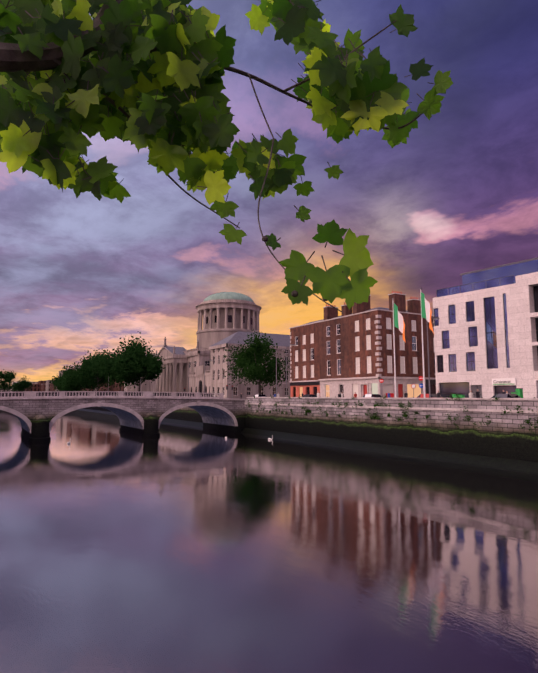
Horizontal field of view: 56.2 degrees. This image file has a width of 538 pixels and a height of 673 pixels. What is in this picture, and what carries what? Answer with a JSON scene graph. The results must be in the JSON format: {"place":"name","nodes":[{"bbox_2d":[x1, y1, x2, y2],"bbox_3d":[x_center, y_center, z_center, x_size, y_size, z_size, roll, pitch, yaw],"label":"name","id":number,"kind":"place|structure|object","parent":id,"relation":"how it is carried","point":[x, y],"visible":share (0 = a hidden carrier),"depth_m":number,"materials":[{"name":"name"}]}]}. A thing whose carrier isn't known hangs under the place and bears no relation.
{"place":"outdoors","nodes":[
{"label":"outdoors","id":0,"kind":"place"},
{"bbox_2d":[0,354,155,391],"bbox_3d":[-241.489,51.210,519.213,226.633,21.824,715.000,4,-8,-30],"label":"distant buildings","id":1,"kind":"structure","parent":0,"point":[46,385],"depth_m":470.05,"materials":[{"name":"stone"}]},
{"bbox_2d":[0,0,434,312],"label":"bough","id":2,"kind":"object","parent":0,"point":[13,58],"visible":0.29,"depth_m":2.59,"materials":[{"name":"brown plant"}]},
{"bbox_2d":[0,0,453,309],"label":"leaves","id":3,"kind":"object","parent":2,"relation":"on","point":[150,123],"visible":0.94,"depth_m":2.59,"materials":[{"name":"green plant"}]},
{"bbox_2d":[0,410,537,672],"bbox_3d":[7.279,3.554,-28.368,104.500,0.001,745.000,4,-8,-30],"label":"river water","id":4,"kind":"structure","parent":0,"point":[175,548],"depth_m":21.54,"materials":[{"name":"purple liquid"}]},
{"bbox_2d":[0,391,245,441],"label":"bridge","id":5,"kind":"structure","parent":4,"relation":"in","point":[37,414],"depth_m":84.65,"materials":[{"name":"stone"}]},
{"bbox_2d":[0,0,537,385],"label":"sky","id":6,"kind":"structure","parent":0,"point":[80,275],"materials":[{"name":"purple"}]},
{"bbox_2d":[303,394,316,396],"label":"car","id":7,"kind":"object","parent":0,"point":[310,395],"visible":0.19,"depth_m":83.58,"materials":[{"name":"grey metal"}]},
{"bbox_2d":[161,397,537,473],"bbox_3d":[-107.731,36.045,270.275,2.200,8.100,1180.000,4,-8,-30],"label":"quay wall","id":8,"kind":"structure","parent":0,"point":[505,442],"depth_m":58.22,"materials":[{"name":"stone"}]},
{"bbox_2d":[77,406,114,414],"bbox_3d":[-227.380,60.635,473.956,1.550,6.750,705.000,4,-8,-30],"label":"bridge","id":9,"kind":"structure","parent":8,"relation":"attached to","point":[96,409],"depth_m":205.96,"materials":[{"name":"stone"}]},
{"bbox_2d":[246,403,537,433],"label":"wall weeds","id":10,"kind":"object","parent":8,"relation":"attached to","point":[415,419],"depth_m":57.94,"materials":[{"name":"green plant"}]},
{"bbox_2d":[247,393,537,428],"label":"wall weeds","id":11,"kind":"object","parent":8,"relation":"attached to","point":[406,416],"depth_m":61.65,"materials":[{"name":"green plant"}]},
{"bbox_2d":[363,394,381,396],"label":"car","id":12,"kind":"object","parent":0,"point":[371,395],"visible":0.15,"depth_m":74.65,"materials":[{"name":"white paint"}]},
{"bbox_2d":[416,394,441,397],"bbox_3d":[19.894,7.837,62.369,1.910,1.450,4.200,4,-8,-30],"label":"car","id":13,"kind":"object","parent":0,"point":[427,395],"visible":0.12,"depth_m":61.77,"materials":[{"name":"red paint"}]},
{"bbox_2d":[452,388,522,397],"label":"street boxes","id":14,"kind":"object","parent":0,"point":[519,392],"visible":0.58,"depth_m":57.90,"materials":[{"name":"green"}]},
{"label":"ground","id":15,"kind":"structure","parent":0,"visible":0},
{"bbox_2d":[0,369,15,391],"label":"tree","id":16,"kind":"object","parent":15,"relation":"on","point":[8,377],"visible":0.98,"depth_m":416.25,"materials":[{"name":"green plant"}]},
{"bbox_2d":[9,376,33,391],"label":"tree","id":17,"kind":"object","parent":15,"relation":"on","point":[22,385],"visible":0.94,"depth_m":450.32,"materials":[{"name":"green plant"}]},
{"bbox_2d":[49,370,76,390],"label":"quay tree","id":18,"kind":"object","parent":15,"relation":"on","point":[58,379],"visible":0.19,"depth_m":279.02,"materials":[{"name":"green plant"}]},
{"bbox_2d":[57,369,102,390],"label":"quay tree","id":19,"kind":"object","parent":15,"relation":"on","point":[68,384],"visible":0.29,"depth_m":248.99,"materials":[{"name":"green plant"}]},
{"bbox_2d":[60,349,114,390],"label":"quay tree","id":20,"kind":"object","parent":15,"relation":"on","point":[87,373],"visible":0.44,"depth_m":213.79,"materials":[{"name":"green plant"}]},
{"bbox_2d":[91,331,154,390],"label":"quay tree","id":21,"kind":"object","parent":15,"relation":"on","point":[105,363],"visible":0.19,"depth_m":181.44,"materials":[{"name":"green plant"}]},
{"bbox_2d":[110,343,164,391],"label":"quay tree","id":22,"kind":"object","parent":15,"relation":"on","point":[134,367],"visible":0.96,"depth_m":159.98,"materials":[{"name":"green plant"}]},
{"bbox_2d":[127,292,289,399],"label":"four courts","id":23,"kind":"object","parent":15,"relation":"on","point":[230,318],"visible":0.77,"depth_m":171.51,"materials":[{"name":"stone"}]},
{"bbox_2d":[204,360,212,392],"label":"street lamp","id":24,"kind":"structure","parent":15,"relation":"on","point":[204,376],"depth_m":115.63,"materials":[{"name":"grey metal"}]},
{"bbox_2d":[222,329,289,394],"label":"plane tree","id":25,"kind":"object","parent":15,"relation":"on","point":[253,357],"visible":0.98,"depth_m":112.22,"materials":[{"name":"green plant"}]},
{"bbox_2d":[276,349,285,396],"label":"quay lamp","id":26,"kind":"object","parent":15,"relation":"on","point":[276,370],"visible":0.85,"depth_m":88.34,"materials":[{"name":"grey metal"}]},
{"bbox_2d":[286,344,295,396],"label":"street lamp","id":27,"kind":"object","parent":15,"relation":"on","point":[286,367],"visible":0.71,"depth_m":85.35,"materials":[{"name":"grey metal"}]},
{"bbox_2d":[289,291,435,397],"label":"brick terrace","id":28,"kind":"structure","parent":15,"relation":"on","point":[347,353],"depth_m":85.42,"materials":[{"name":"brown brick"}]},
{"bbox_2d":[392,298,405,397],"bbox_3d":[16.252,1.702,62.424,0.428,13.650,2.911,2,-7,-15],"label":"flagpole","id":29,"kind":"object","parent":15,"relation":"on","point":[398,322],"visible":0.88,"depth_m":63.24,"materials":[{"name":"white metal"}]},
{"bbox_2d":[420,287,433,397],"bbox_3d":[18.458,0.975,58.375,0.434,14.150,2.907,1,-7,-8],"label":"flagpole","id":30,"kind":"object","parent":15,"relation":"on","point":[426,312],"visible":0.94,"depth_m":59.23,"materials":[{"name":"white metal"}]},
{"bbox_2d":[427,317,439,397],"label":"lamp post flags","id":31,"kind":"object","parent":15,"relation":"on","point":[436,318],"visible":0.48,"depth_m":58.61,"materials":[{"name":"grey metal"}]},
{"bbox_2d":[433,257,537,397],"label":"modern block","id":32,"kind":"structure","parent":15,"relation":"on","point":[485,330],"depth_m":64.26,"materials":[{"name":"white stone"}]},
{"bbox_2d":[491,394,520,397],"bbox_3d":[26.586,7.145,56.468,1.910,1.450,4.200,4,-8,-30],"label":"car","id":33,"kind":"object","parent":15,"relation":"on","point":[507,396],"visible":0.1,"depth_m":55.77,"materials":[{"name":"grey metal"}]}
]}

